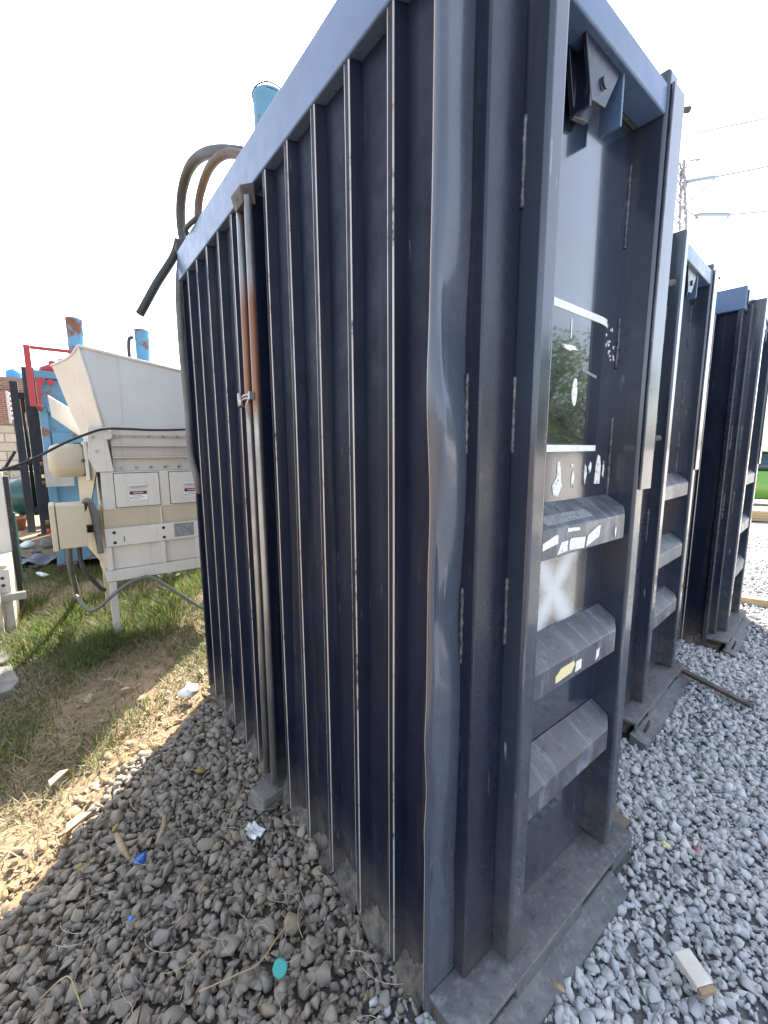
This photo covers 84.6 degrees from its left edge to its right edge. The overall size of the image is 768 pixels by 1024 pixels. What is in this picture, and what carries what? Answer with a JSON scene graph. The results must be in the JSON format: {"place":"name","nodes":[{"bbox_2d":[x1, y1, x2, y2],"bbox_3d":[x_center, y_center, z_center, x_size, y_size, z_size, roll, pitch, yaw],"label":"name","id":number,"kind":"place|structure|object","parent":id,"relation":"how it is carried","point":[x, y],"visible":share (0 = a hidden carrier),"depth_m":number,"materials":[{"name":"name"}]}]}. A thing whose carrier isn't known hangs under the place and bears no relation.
{"place":"outdoors","nodes":[
{"label":"outdoors","id":0,"kind":"place"},
{"bbox_2d":[0,794,418,1023],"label":"gravel","id":1,"kind":"structure","parent":0,"point":[55,896],"depth_m":1.32,"materials":[{"name":"grey gravel"}]},
{"bbox_2d":[39,975,83,1011],"bbox_3d":[-0.847,1.292,1.134,0.145,0.023,0.049,2,9,13],"label":"dry twig","id":2,"kind":"object","parent":1,"relation":"on","point":[74,986],"visible":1,"depth_m":1.14,"materials":[{"name":"brown wood"}]},
{"bbox_2d":[74,862,83,869],"bbox_3d":[-1.091,1.263,1.508,0.029,0.016,0.024,-14,8,-28],"label":"yellow stone","id":3,"kind":"object","parent":1,"relation":"on","point":[79,865],"visible":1,"depth_m":1.50,"materials":[{"name":"yellow stone"}]},
{"bbox_2d":[114,832,130,859],"bbox_3d":[-0.961,1.226,1.547,0.028,0.034,0.125,-8,12,-43],"label":"wood stick","id":4,"kind":"object","parent":1,"relation":"on","point":[121,847],"visible":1,"depth_m":1.54,"materials":[{"name":"brown wood"}]},
{"bbox_2d":[133,850,146,864],"bbox_3d":[-0.881,1.257,1.526,0.042,0.029,0.051,-11,13,6],"label":"plastic wrapper","id":5,"kind":"object","parent":1,"relation":"on","point":[140,858],"visible":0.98,"depth_m":1.52,"materials":[{"name":"blue plastic"}]},
{"bbox_2d":[155,815,166,844],"bbox_3d":[-0.850,1.217,1.617,0.025,0.026,0.114,-2,9,-13],"label":"wood stick","id":6,"kind":"object","parent":1,"relation":"on","point":[164,825],"visible":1,"depth_m":1.62,"materials":[{"name":"brown wood"}]},
{"bbox_2d":[1,752,403,1023],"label":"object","id":7,"kind":"structure","parent":1,"relation":"on","point":[208,933],"depth_m":1.27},
{"bbox_2d":[225,774,249,826],"bbox_3d":[-0.607,1.194,1.757,0.007,0.026,0.241,0,8,4],"label":"dry twig","id":8,"kind":"object","parent":1,"relation":"on","point":[237,800],"visible":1,"depth_m":1.75,"materials":[{"name":"brown wood"}]},
{"bbox_2d":[199,923,288,991],"bbox_3d":[-0.384,1.280,1.202,0.261,0.012,0.044,-7,11,-37],"label":"dry twig","id":9,"kind":"object","parent":1,"relation":"on","point":[247,969],"visible":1,"depth_m":1.18,"materials":[{"name":"brown wood"}]},
{"bbox_2d":[245,821,265,839],"bbox_3d":[-0.501,1.233,1.632,0.071,0.041,0.053,22,32,13],"label":"paper scrap","id":10,"kind":"object","parent":1,"relation":"on","point":[254,830],"visible":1,"depth_m":1.64,"materials":[{"name":"white paper"}]},
{"bbox_2d":[248,774,283,815],"bbox_3d":[-0.503,1.225,1.829,0.118,0.084,0.145,8,7,31],"label":"concrete block","id":11,"kind":"object","parent":1,"relation":"on","point":[265,793],"depth_m":1.80,"materials":[{"name":"grey concrete"}]},
{"bbox_2d":[272,957,286,978],"bbox_3d":[-0.295,1.294,1.198,0.041,0.016,0.041,-21,57,-34],"label":"bottle cap","id":12,"kind":"object","parent":1,"relation":"on","point":[279,969],"visible":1,"depth_m":1.19,"materials":[{"name":"teal plastic"}]},
{"bbox_2d":[0,450,767,1023],"bbox_3d":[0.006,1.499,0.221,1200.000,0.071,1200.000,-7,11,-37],"label":"ground","id":13,"kind":"structure","parent":0,"point":[756,528],"depth_m":1.71,"materials":[{"name":"grey gravel"}]},
{"bbox_2d":[0,638,17,666],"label":"concrete slab","id":14,"kind":"structure","parent":13,"relation":"on","point":[5,656],"depth_m":3.06,"materials":[{"name":"beige concrete"}]},
{"bbox_2d":[0,664,19,700],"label":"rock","id":15,"kind":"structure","parent":13,"relation":"on","point":[6,683],"depth_m":2.71,"materials":[{"name":"grey stone"}]},
{"bbox_2d":[0,472,25,613],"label":"white panel","id":16,"kind":"object","parent":13,"relation":"on","point":[9,539],"visible":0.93,"depth_m":3.82,"materials":[{"name":"white paint"}]},
{"bbox_2d":[0,551,25,639],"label":"machine base","id":17,"kind":"object","parent":13,"relation":"on","point":[11,596],"visible":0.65,"depth_m":3.40,"materials":[{"name":"beige paint"}]},
{"bbox_2d":[2,380,38,531],"bbox_3d":[-6.668,-0.989,7.747,0.547,2.750,0.224,-7,11,-37],"label":"forklift mast","id":18,"kind":"object","parent":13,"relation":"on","point":[17,396],"visible":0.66,"depth_m":7.75,"materials":[{"name":"black metal"}]},
{"bbox_2d":[0,376,40,423],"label":"brick house","id":19,"kind":"structure","parent":13,"relation":"on","point":[4,387],"depth_m":17.62,"materials":[{"name":"red brick"}]},
{"bbox_2d":[5,391,13,422],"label":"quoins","id":20,"kind":"object","parent":19,"relation":"attached to","point":[10,413],"visible":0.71,"depth_m":14.07,"materials":[{"name":"white paint"}]},
{"bbox_2d":[5,368,21,377],"bbox_3d":[-15.905,-5.924,18.131,0.580,0.440,0.574,-7,11,-37],"label":"water tank","id":21,"kind":"object","parent":19,"relation":"on","point":[12,372],"visible":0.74,"depth_m":17.93,"materials":[{"name":"blue plastic"}]},
{"bbox_2d":[16,516,25,529],"bbox_3d":[-7.070,0.214,8.169,0.270,0.250,0.266,-7,11,-37],"label":"plant pot","id":22,"kind":"object","parent":13,"relation":"on","point":[21,522],"visible":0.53,"depth_m":8.12,"materials":[{"name":"ceramic"}]},
{"bbox_2d":[0,423,44,480],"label":"block wall","id":23,"kind":"structure","parent":13,"relation":"on","point":[8,444],"depth_m":14.13,"materials":[{"name":"concrete"}]},
{"bbox_2d":[20,541,35,547],"bbox_3d":[-5.628,0.505,6.672,0.209,0.090,0.160,4,10,-39],"label":"rubble lump","id":24,"kind":"object","parent":13,"relation":"on","point":[26,544],"visible":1,"depth_m":6.64,"materials":[{"name":"white stone"}]},
{"bbox_2d":[9,471,49,515],"bbox_3d":[-7.084,-0.263,8.525,0.980,1.110,0.880,-7,11,-37],"label":"air tank","id":25,"kind":"object","parent":13,"relation":"on","point":[17,497],"visible":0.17,"depth_m":8.20,"materials":[{"name":"green paint"}]},
{"bbox_2d":[27,564,43,567],"bbox_3d":[-4.465,0.701,5.409,0.166,0.054,0.099,4,10,-39],"label":"rubble lump","id":26,"kind":"object","parent":13,"relation":"on","point":[36,566],"visible":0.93,"depth_m":5.38,"materials":[{"name":"grey stone"}]},
{"bbox_2d":[30,549,41,553],"bbox_3d":[-5.108,0.595,6.201,0.130,0.120,0.118,-4,9,-21],"label":"rubble lump","id":27,"kind":"object","parent":13,"relation":"on","point":[32,551],"visible":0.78,"depth_m":6.16,"materials":[{"name":"concrete"}]},
{"bbox_2d":[21,367,50,535],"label":"steel column","id":28,"kind":"structure","parent":13,"relation":"on","point":[36,442],"depth_m":7.45,"materials":[{"name":"metal"}]},
{"bbox_2d":[22,553,56,565],"bbox_3d":[-4.787,0.654,5.643,0.662,0.102,0.552,-7,11,-37],"label":"tarp","id":29,"kind":"object","parent":13,"relation":"on","point":[39,558],"visible":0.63,"depth_m":5.72,"materials":[{"name":"grey plastic"}]},
{"bbox_2d":[36,572,48,576],"bbox_3d":[-4.099,0.745,5.069,0.108,0.076,0.140,-2,9,-14],"label":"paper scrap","id":30,"kind":"object","parent":13,"relation":"on","point":[41,574],"visible":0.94,"depth_m":5.02,"materials":[{"name":"white paper"}]},
{"bbox_2d":[40,541,51,547],"bbox_3d":[-5.367,0.519,6.716,0.166,0.093,0.136,4,10,-39],"label":"rubble lump","id":31,"kind":"object","parent":13,"relation":"on","point":[44,544],"visible":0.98,"depth_m":6.68,"materials":[{"name":"concrete"}]},
{"bbox_2d":[23,317,150,574],"bbox_3d":[-3.912,-1.060,6.850,2.632,3.130,3.740,-7,11,-37],"label":"blue baler","id":32,"kind":"object","parent":13,"relation":"on","point":[62,489],"visible":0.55,"depth_m":5.07,"materials":[{"name":"paint"}]},
{"bbox_2d":[0,561,207,824],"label":"grass","id":33,"kind":"structure","parent":13,"relation":"on","point":[164,598],"depth_m":3.32,"materials":[{"name":"green plant"}]},
{"bbox_2d":[74,575,203,611],"bbox_3d":[-1.867,0.751,3.441,1.224,0.491,0.257,-2,9,-14],"label":"cable","id":34,"kind":"object","parent":33,"relation":"on","point":[104,602],"visible":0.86,"depth_m":3.37,"materials":[{"name":"grey rubber"}]},
{"bbox_2d":[0,589,210,912],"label":"dry grass","id":35,"kind":"structure","parent":13,"relation":"on","point":[112,691],"depth_m":2.44,"materials":[{"name":"plant"}]},
{"bbox_2d":[48,769,67,787],"bbox_3d":[-1.492,1.212,1.921,0.035,0.014,0.117,6,2,0],"label":"broken board","id":36,"kind":"object","parent":35,"relation":"on","point":[55,778],"visible":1,"depth_m":1.92,"materials":[{"name":"white wood"}]},
{"bbox_2d":[178,682,198,697],"bbox_3d":[-1.196,1.095,2.580,0.116,0.085,0.084,-2,9,-14],"label":"paper scrap","id":37,"kind":"object","parent":35,"relation":"on","point":[189,690],"visible":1,"depth_m":2.57,"materials":[{"name":"white paper"}]},
{"bbox_2d":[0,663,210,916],"bbox_3d":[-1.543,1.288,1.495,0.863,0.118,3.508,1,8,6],"label":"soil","id":38,"kind":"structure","parent":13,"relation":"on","point":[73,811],"depth_m":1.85,"materials":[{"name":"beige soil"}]},
{"bbox_2d":[45,344,200,634],"bbox_3d":[-2.236,-0.194,3.952,1.479,2.287,1.452,-7,11,-37],"label":"industrial shredder","id":39,"kind":"object","parent":13,"relation":"on","point":[141,520],"visible":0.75,"depth_m":3.35,"materials":[{"name":"white paint"}]},
{"bbox_2d":[0,427,184,471],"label":"power cable","id":40,"kind":"object","parent":39,"relation":"attached to","point":[58,446],"visible":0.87,"depth_m":3.06,"materials":[{"name":"black plastic"}]},
{"bbox_2d":[114,472,160,507],"bbox_3d":[-1.967,-0.179,3.374,0.310,0.265,0.032,-7,11,-37],"label":"inspection door","id":41,"kind":"structure","parent":39,"relation":"in","point":[131,489],"depth_m":3.37,"materials":[{"name":"beige paint"}]},
{"bbox_2d":[169,471,195,503],"bbox_3d":[-1.650,-0.216,3.619,0.335,0.265,0.032,-7,11,-37],"label":"inspection door","id":42,"kind":"structure","parent":39,"relation":"in","point":[182,487],"depth_m":3.58,"materials":[{"name":"beige paint"}]},
{"bbox_2d":[132,574,158,591],"bbox_3d":[-2.580,0.646,4.518,0.465,0.448,0.397,3,9,23],"label":"leafy plant","id":43,"kind":"object","parent":13,"relation":"on","point":[137,582],"visible":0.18,"depth_m":4.49,"materials":[{"name":"green plant"}]},
{"bbox_2d":[154,571,179,587],"bbox_3d":[-2.280,0.610,4.428,0.478,0.542,0.627,-3,9,-18],"label":"leafy plant","id":44,"kind":"object","parent":13,"relation":"on","point":[167,577],"visible":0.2,"depth_m":4.41,"materials":[{"name":"green plant"}]},
{"bbox_2d":[0,696,419,1023],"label":"gravel","id":45,"kind":"structure","parent":13,"relation":"on","point":[216,727],"depth_m":1.91,"materials":[{"name":"grey gravel"}]},
{"bbox_2d":[65,812,91,834],"bbox_3d":[-1.229,1.236,1.683,0.042,0.014,0.111,8,4,17],"label":"broken board","id":46,"kind":"object","parent":45,"relation":"on","point":[73,823],"visible":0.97,"depth_m":1.68,"materials":[{"name":"brown wood"}]},
{"bbox_2d":[94,781,98,792],"bbox_3d":[-1.271,1.219,1.866,0.021,0.014,0.082,1,-1,-34],"label":"broken board","id":47,"kind":"object","parent":45,"relation":"on","point":[96,786],"visible":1,"depth_m":1.86,"materials":[{"name":"brown wood"}]},
{"bbox_2d":[112,823,118,831],"bbox_3d":[-1.052,1.237,1.655,0.026,0.021,0.036,-5,17,4],"label":"yellow stone","id":48,"kind":"object","parent":45,"relation":"on","point":[115,827],"visible":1,"depth_m":1.65,"materials":[{"name":"yellow stone"}]},
{"bbox_2d":[195,768,204,772],"bbox_3d":[-0.849,1.195,1.949,0.039,0.023,0.023,-1,8,-6],"label":"yellow stone","id":49,"kind":"object","parent":45,"relation":"on","point":[200,770],"visible":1,"depth_m":1.94,"materials":[{"name":"yellow stone"}]},
{"bbox_2d":[136,0,691,1023],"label":"steel compactor","id":50,"kind":"object","parent":13,"relation":"on","point":[420,252],"visible":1,"depth_m":1.16,"materials":[{"name":"blue paint"}]},
{"bbox_2d":[524,70,632,893],"bbox_3d":[0.527,0.058,1.259,0.508,2.334,0.022,-7,11,-37],"label":"door panel","id":51,"kind":"structure","parent":50,"relation":"in","point":[594,180],"depth_m":1.24,"materials":[{"name":"metal"}]},
{"bbox_2d":[622,229,720,750],"bbox_3d":[0.986,-0.243,3.124,1.084,2.603,2.218,-8,11,-41],"label":"steel compactor","id":52,"kind":"object","parent":13,"relation":"on","point":[657,681],"visible":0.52,"depth_m":2.40,"materials":[{"name":"blue paint"}]},
{"bbox_2d":[649,299,691,671],"bbox_3d":[1.607,-0.124,2.464,0.508,2.334,0.022,-8,11,-41],"label":"door panel","id":53,"kind":"structure","parent":52,"relation":"in","point":[686,311],"depth_m":2.52,"materials":[{"name":"blue paint"}]},
{"bbox_2d":[673,158,700,230],"bbox_3d":[21.344,-14.357,31.955,4.399,21.973,4.399,2,9,14],"label":"transmission pylon","id":54,"kind":"object","parent":13,"relation":"on","point":[683,186],"visible":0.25,"depth_m":30.33,"materials":[{"name":"metal"}]},
{"bbox_2d":[681,165,767,183],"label":"power line","id":55,"kind":"object","parent":54,"relation":"hanging from","point":[700,179],"visible":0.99,"depth_m":29.02,"materials":[{"name":"metal"}]},
{"bbox_2d":[689,178,715,200],"bbox_3d":[22.392,-22.687,29.676,0.112,0.834,1.574,-5,9,-28],"label":"power line","id":56,"kind":"object","parent":55,"relation":"hanging from","point":[704,189],"visible":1,"depth_m":29.57,"materials":[{"name":"metal"}]},
{"bbox_2d":[682,116,767,136],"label":"power line","id":57,"kind":"object","parent":54,"relation":"hanging from","point":[741,123],"visible":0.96,"depth_m":27.14,"materials":[{"name":"metal"}]},
{"bbox_2d":[694,210,767,216],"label":"power line","id":58,"kind":"object","parent":54,"relation":"hanging from","point":[713,214],"visible":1,"depth_m":29.09,"materials":[{"name":"metal"}]},
{"bbox_2d":[694,215,729,244],"bbox_3d":[23.030,-19.789,29.654,0.109,1.230,2.026,-6,10,-33],"label":"power line","id":59,"kind":"object","parent":58,"relation":"hanging from","point":[723,221],"visible":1,"depth_m":29.43,"materials":[{"name":"metal"}]},
{"bbox_2d":[681,668,753,707],"bbox_3d":[1.972,1.047,2.733,0.040,0.021,0.720,-3,11,-20],"label":"steel bar","id":60,"kind":"object","parent":13,"relation":"on","point":[727,693],"visible":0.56,"depth_m":2.56,"materials":[{"name":"metal"}]},
{"bbox_2d":[677,285,767,657],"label":"steel compactor","id":61,"kind":"object","parent":13,"relation":"on","point":[713,615],"visible":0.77,"depth_m":3.12,"materials":[{"name":"blue paint"}]},
{"bbox_2d":[751,506,767,521],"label":"timber stack","id":62,"kind":"object","parent":13,"relation":"on","point":[759,513],"visible":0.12,"depth_m":8.77,"materials":[{"name":"brown wood"}]},
{"bbox_2d":[754,450,767,499],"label":"parked car","id":63,"kind":"object","parent":13,"relation":"on","point":[761,490],"visible":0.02,"depth_m":10.53,"materials":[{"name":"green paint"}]},
{"bbox_2d":[0,0,767,449],"label":"sky","id":64,"kind":"structure","parent":0,"point":[105,104],"materials":[{"name":"white"}]},
{"bbox_2d":[362,821,767,1023],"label":"gravel","id":65,"kind":"structure","parent":0,"point":[659,1007],"depth_m":1.27,"materials":[{"name":"grey gravel"}]},
{"bbox_2d":[550,979,564,992],"bbox_3d":[0.478,1.303,1.160,0.041,0.013,0.018,13,5,34],"label":"pale wood chip","id":66,"kind":"object","parent":65,"relation":"on","point":[559,987],"visible":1,"depth_m":1.16,"materials":[{"name":"beige wood"}]},
{"bbox_2d":[661,840,670,848],"bbox_3d":[1.045,1.236,1.567,0.033,0.024,0.025,-1,8,-4],"label":"yellow scrap","id":67,"kind":"object","parent":65,"relation":"on","point":[664,844],"visible":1,"depth_m":1.56,"materials":[{"name":"yellow paper"}]},
{"bbox_2d":[673,948,716,998],"bbox_3d":[0.868,1.287,1.179,0.052,0.024,0.092,-5,16,-9],"label":"painted wood block","id":68,"kind":"object","parent":65,"relation":"on","point":[695,973],"depth_m":1.17,"materials":[{"name":"white wood"}]},
{"bbox_2d":[694,846,700,853],"bbox_3d":[1.149,1.238,1.548,0.021,0.025,0.028,4,10,28],"label":"pink scrap","id":69,"kind":"object","parent":65,"relation":"on","point":[696,849],"visible":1,"depth_m":1.54,"materials":[{"name":"plastic"}]},
{"bbox_2d":[364,639,767,1023],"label":"gravel","id":70,"kind":"structure","parent":0,"point":[662,798],"depth_m":2.00,"materials":[{"name":"grey gravel"}]},
{"bbox_2d":[740,534,767,644],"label":"gravel","id":71,"kind":"structure","parent":0,"point":[759,582],"depth_m":4.71,"materials":[{"name":"grey stone"}]},
{"bbox_2d":[741,594,767,606],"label":"timber","id":72,"kind":"object","parent":71,"relation":"on","point":[756,600],"depth_m":4.06,"materials":[{"name":"brown wood"}]}
]}

